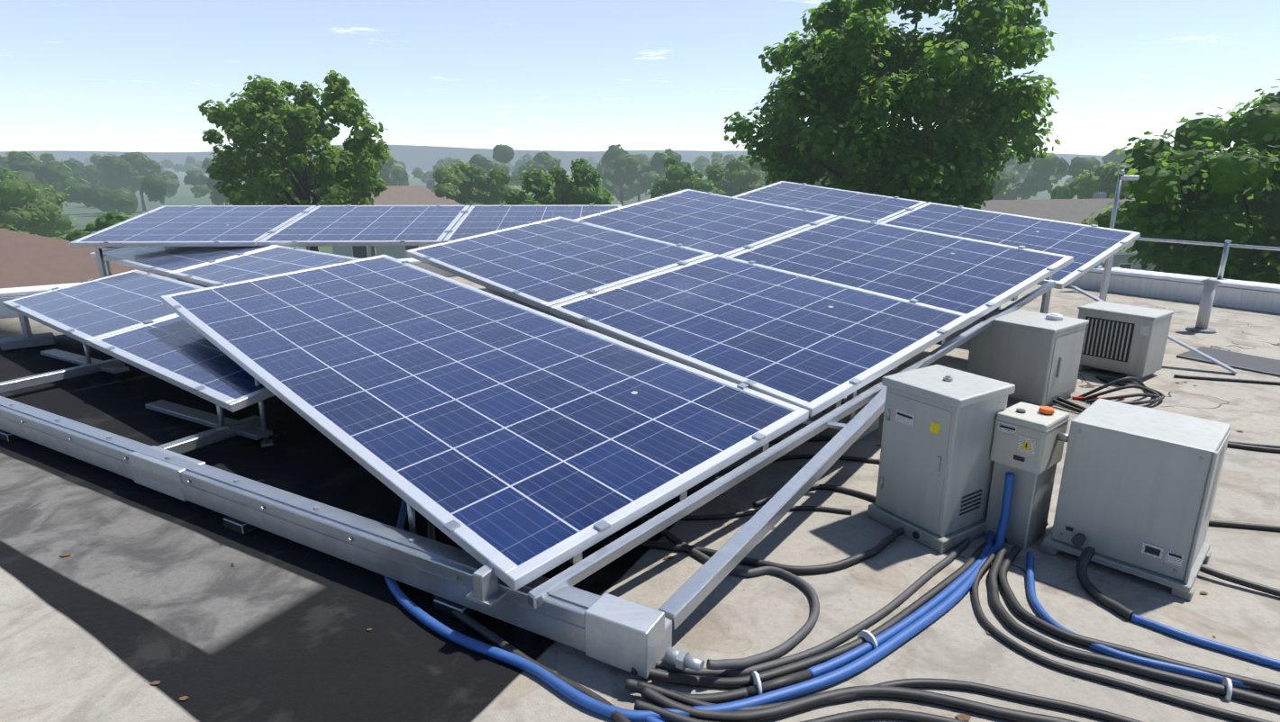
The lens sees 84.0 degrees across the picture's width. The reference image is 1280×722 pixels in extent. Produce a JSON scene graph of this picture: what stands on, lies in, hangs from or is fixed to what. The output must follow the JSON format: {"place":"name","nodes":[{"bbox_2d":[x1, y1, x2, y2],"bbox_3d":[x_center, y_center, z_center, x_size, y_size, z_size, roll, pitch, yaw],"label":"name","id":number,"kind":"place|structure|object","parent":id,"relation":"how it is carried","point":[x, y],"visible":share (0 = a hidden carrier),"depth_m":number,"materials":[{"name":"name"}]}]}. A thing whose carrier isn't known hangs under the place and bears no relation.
{"place":"outdoors","nodes":[
{"label":"outdoors","id":0,"kind":"place"},
{"bbox_2d":[0,228,165,289],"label":"roof","id":1,"kind":"structure","parent":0,"point":[27,259],"depth_m":19.01,"materials":[{"name":"brown tile"}]},
{"bbox_2d":[0,145,1279,172],"bbox_3d":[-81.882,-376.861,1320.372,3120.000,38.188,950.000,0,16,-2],"label":"distant hills","id":2,"kind":"structure","parent":0,"point":[422,158],"depth_m":911.34,"materials":[{"name":"green plant"}]},
{"bbox_2d":[0,276,1279,721],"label":"roof slab","id":3,"kind":"structure","parent":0,"point":[131,599],"depth_m":3.08,"materials":[{"name":"grey concrete"}]},
{"bbox_2d":[82,343,417,535],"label":"support posts","id":4,"kind":"object","parent":3,"relation":"on","point":[267,441],"visible":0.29,"depth_m":4.62,"materials":[{"name":"metal"}]},
{"bbox_2d":[0,348,704,679],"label":"mounting rail","id":5,"kind":"object","parent":3,"relation":"on","point":[618,631],"visible":0.94,"depth_m":3.28,"materials":[{"name":"metal"}]},
{"bbox_2d":[0,332,879,443],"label":"ballast blocks","id":6,"kind":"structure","parent":3,"relation":"on","point":[17,342],"depth_m":7.13,"materials":[{"name":"concrete"}]},
{"bbox_2d":[18,245,1236,630],"bbox_3d":[-0.791,-0.744,6.848,12.113,1.358,9.043,0,16,-2],"label":"support frame","id":7,"kind":"object","parent":3,"relation":"on","point":[695,590],"visible":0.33,"depth_m":3.34,"materials":[{"name":"metal"}]},
{"bbox_2d":[2,269,274,412],"bbox_3d":[-4.107,-0.369,6.209,5.002,0.068,1.252,12,29,35],"label":"solar panel","id":8,"kind":"object","parent":7,"relation":"on","point":[130,318],"visible":0.62,"depth_m":5.94,"materials":[{"name":"blue"}]},
{"bbox_2d":[90,245,360,287],"bbox_3d":[-4.756,-1.165,8.192,5.002,0.068,1.252,12,29,35],"label":"solar panel","id":9,"kind":"object","parent":7,"relation":"on","point":[208,267],"visible":0.69,"depth_m":8.06,"materials":[{"name":"blue"}]},
{"bbox_2d":[69,203,622,246],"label":"solar panels","id":10,"kind":"object","parent":7,"relation":"on","point":[195,225],"visible":0.77,"depth_m":9.43,"materials":[{"name":"blue"}]},
{"bbox_2d":[160,254,808,590],"bbox_3d":[-1.521,-0.079,4.925,2.002,0.144,5.002,-21,30,-41],"label":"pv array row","id":11,"kind":"object","parent":7,"relation":"on","point":[513,446],"visible":0.98,"depth_m":4.03,"materials":[{"name":"blue glass"}]},
{"bbox_2d":[405,216,972,417],"bbox_3d":[-0.003,-0.680,6.248,2.002,0.144,5.002,-22,31,-37],"label":"pv array row","id":12,"kind":"object","parent":7,"relation":"on","point":[813,346],"visible":1,"depth_m":5.49,"materials":[{"name":"blue glass"}]},
{"bbox_2d":[574,189,1073,329],"bbox_3d":[1.516,-1.279,7.566,2.002,0.144,5.002,-23,32,-34],"label":"pv array row","id":13,"kind":"object","parent":7,"relation":"on","point":[976,279],"visible":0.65,"depth_m":6.98,"materials":[{"name":"blue glass"}]},
{"bbox_2d":[731,181,1140,289],"bbox_3d":[3.110,-1.736,8.998,2.002,0.144,5.002,-24,32,-34],"label":"solar panel","id":14,"kind":"object","parent":7,"relation":"on","point":[1087,248],"visible":0.6,"depth_m":8.58,"materials":[{"name":"blue"}]},
{"bbox_2d":[0,257,1279,318],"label":"roof parapet","id":15,"kind":"structure","parent":3,"relation":"on","point":[1249,295],"depth_m":9.55,"materials":[{"name":"grey concrete"}]},
{"bbox_2d":[383,374,1279,721],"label":"cables","id":16,"kind":"object","parent":3,"relation":"on","point":[766,690],"visible":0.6,"depth_m":2.64,"materials":[{"name":"black rubber"}]},
{"bbox_2d":[867,364,1015,553],"bbox_3d":[1.502,0.455,3.573,0.453,0.798,0.450,-10,18,-31],"label":"inverter cabinet","id":17,"kind":"object","parent":3,"relation":"on","point":[935,471],"visible":0.92,"depth_m":3.43,"materials":[{"name":"metal"}]},
{"bbox_2d":[984,401,1070,550],"bbox_3d":[1.895,0.554,3.444,0.280,0.677,0.307,-13,20,-38],"label":"control box","id":18,"kind":"object","parent":3,"relation":"on","point":[1029,440],"visible":0.88,"depth_m":3.38,"materials":[{"name":"metal"}]},
{"bbox_2d":[966,308,1089,406],"bbox_3d":[3.062,-0.057,5.658,0.570,0.671,0.650,-11,19,-35],"label":"electrical cabinet","id":19,"kind":"object","parent":3,"relation":"on","point":[1034,358],"visible":0.88,"depth_m":5.44,"materials":[{"name":"white metal"}]},
{"bbox_2d":[1077,300,1174,381],"bbox_3d":[4.240,-0.181,6.288,0.480,0.572,0.595,-11,19,-35],"label":"condenser unit","id":20,"kind":"object","parent":3,"relation":"on","point":[1130,340],"visible":0.92,"depth_m":6.11,"materials":[{"name":"grey metal"}]},
{"bbox_2d":[1039,399,1230,601],"bbox_3d":[2.296,0.600,3.289,0.542,0.670,0.590,-15,21,-43],"label":"transformer box","id":21,"kind":"object","parent":3,"relation":"on","point":[1138,489],"visible":1,"depth_m":3.12,"materials":[{"name":"metal"}]},
{"bbox_2d":[1098,170,1279,280],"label":"guard railing","id":22,"kind":"object","parent":3,"relation":"on","point":[1227,245],"visible":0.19,"depth_m":9.69,"materials":[{"name":"metal"}]},
{"bbox_2d":[0,0,1279,154],"bbox_3d":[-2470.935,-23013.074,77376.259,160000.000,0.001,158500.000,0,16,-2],"label":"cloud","id":23,"kind":"structure","parent":0,"point":[650,52],"depth_m":11305.23,"materials":[{"name":"white"}]},
{"bbox_2d":[0,0,1279,155],"label":"sky","id":24,"kind":"structure","parent":0,"point":[703,46],"materials":[{"name":"blue"}]},
{"bbox_2d":[36,171,1279,273],"bbox_3d":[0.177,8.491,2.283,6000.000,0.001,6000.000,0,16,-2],"label":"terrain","id":25,"kind":"structure","parent":0,"point":[82,214],"depth_m":169.76,"materials":[{"name":"green plant"}]},
{"bbox_2d":[0,167,54,191],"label":"tree","id":26,"kind":"object","parent":25,"relation":"on","point":[7,172],"visible":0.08,"depth_m":61.43,"materials":[{"name":"green plant"}]},
{"bbox_2d":[0,224,68,241],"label":"tree","id":27,"kind":"object","parent":25,"relation":"on","point":[11,229],"depth_m":28.94,"materials":[{"name":"green plant"}]},
{"bbox_2d":[0,175,75,238],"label":"tree","id":28,"kind":"object","parent":25,"relation":"on","point":[26,206],"visible":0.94,"depth_m":48.11,"materials":[{"name":"green plant"}]},
{"bbox_2d":[56,210,130,248],"bbox_3d":[-24.327,-3.704,33.646,5.682,6.767,5.953,-11,19,-34],"label":"tree","id":29,"kind":"object","parent":25,"relation":"on","point":[109,219],"visible":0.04,"depth_m":31.84,"materials":[{"name":"green plant"}]},
{"bbox_2d":[198,70,391,252],"bbox_3d":[-14.856,-6.274,32.019,7.503,12.586,7.742,-6,17,-20],"label":"tree","id":30,"kind":"object","parent":25,"relation":"on","point":[336,175],"visible":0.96,"depth_m":29.56,"materials":[{"name":"green plant"}]},
{"bbox_2d":[256,174,353,250],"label":"tree","id":31,"kind":"object","parent":25,"relation":"on","point":[318,204],"depth_m":65.53,"materials":[{"name":"green plant"}]},
{"bbox_2d":[331,179,462,259],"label":"house","id":32,"kind":"structure","parent":25,"relation":"on","point":[408,195],"depth_m":54.14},
{"bbox_2d":[432,161,512,206],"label":"tree","id":33,"kind":"object","parent":25,"relation":"on","point":[454,184],"visible":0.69,"depth_m":58.42,"materials":[{"name":"green plant"}]},
{"bbox_2d":[501,158,620,205],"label":"tree","id":34,"kind":"object","parent":25,"relation":"on","point":[584,188],"visible":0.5,"depth_m":43.14,"materials":[{"name":"green plant"}]},
{"bbox_2d":[0,144,1258,215],"bbox_3d":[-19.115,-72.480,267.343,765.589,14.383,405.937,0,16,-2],"label":"distant tree belt","id":35,"kind":"object","parent":25,"relation":"on","point":[104,184],"visible":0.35,"depth_m":122.92,"materials":[{"name":"green plant"}]},
{"bbox_2d":[647,155,726,199],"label":"tree","id":36,"kind":"object","parent":25,"relation":"on","point":[686,175],"visible":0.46,"depth_m":62.86,"materials":[{"name":"green plant"}]},
{"bbox_2d":[703,153,771,196],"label":"tree","id":37,"kind":"object","parent":25,"relation":"on","point":[741,176],"visible":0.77,"depth_m":79.12,"materials":[{"name":"green plant"}]},
{"bbox_2d":[814,171,834,188],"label":"tree","id":38,"kind":"object","parent":25,"relation":"on","point":[817,184],"visible":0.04,"depth_m":74.96,"materials":[{"name":"green plant"}]},
{"bbox_2d":[723,0,1060,209],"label":"tree","id":39,"kind":"object","parent":25,"relation":"on","point":[858,69],"visible":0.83,"depth_m":24.36,"materials":[{"name":"green plant"}]},
{"bbox_2d":[939,172,1013,200],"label":"tree","id":40,"kind":"object","parent":25,"relation":"on","point":[1001,184],"visible":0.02,"depth_m":67.28,"materials":[{"name":"green plant"}]},
{"bbox_2d":[1048,161,1137,199],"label":"tree","id":41,"kind":"object","parent":25,"relation":"on","point":[1088,185],"visible":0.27,"depth_m":57.79,"materials":[{"name":"green plant"}]},
{"bbox_2d":[1080,79,1279,284],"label":"tree","id":42,"kind":"object","parent":25,"relation":"on","point":[1189,186],"visible":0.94,"depth_m":21.07,"materials":[{"name":"green plant"}]},
{"bbox_2d":[59,277,1279,720],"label":"roof fittings","id":43,"kind":"object","parent":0,"point":[1252,364],"visible":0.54,"depth_m":6.76,"materials":[{"name":"grey metal"}]},
{"bbox_2d":[968,192,1162,272],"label":"house","id":44,"kind":"structure","parent":0,"point":[1076,211],"depth_m":49.94,"materials":[{"name":"grey"}]}
]}

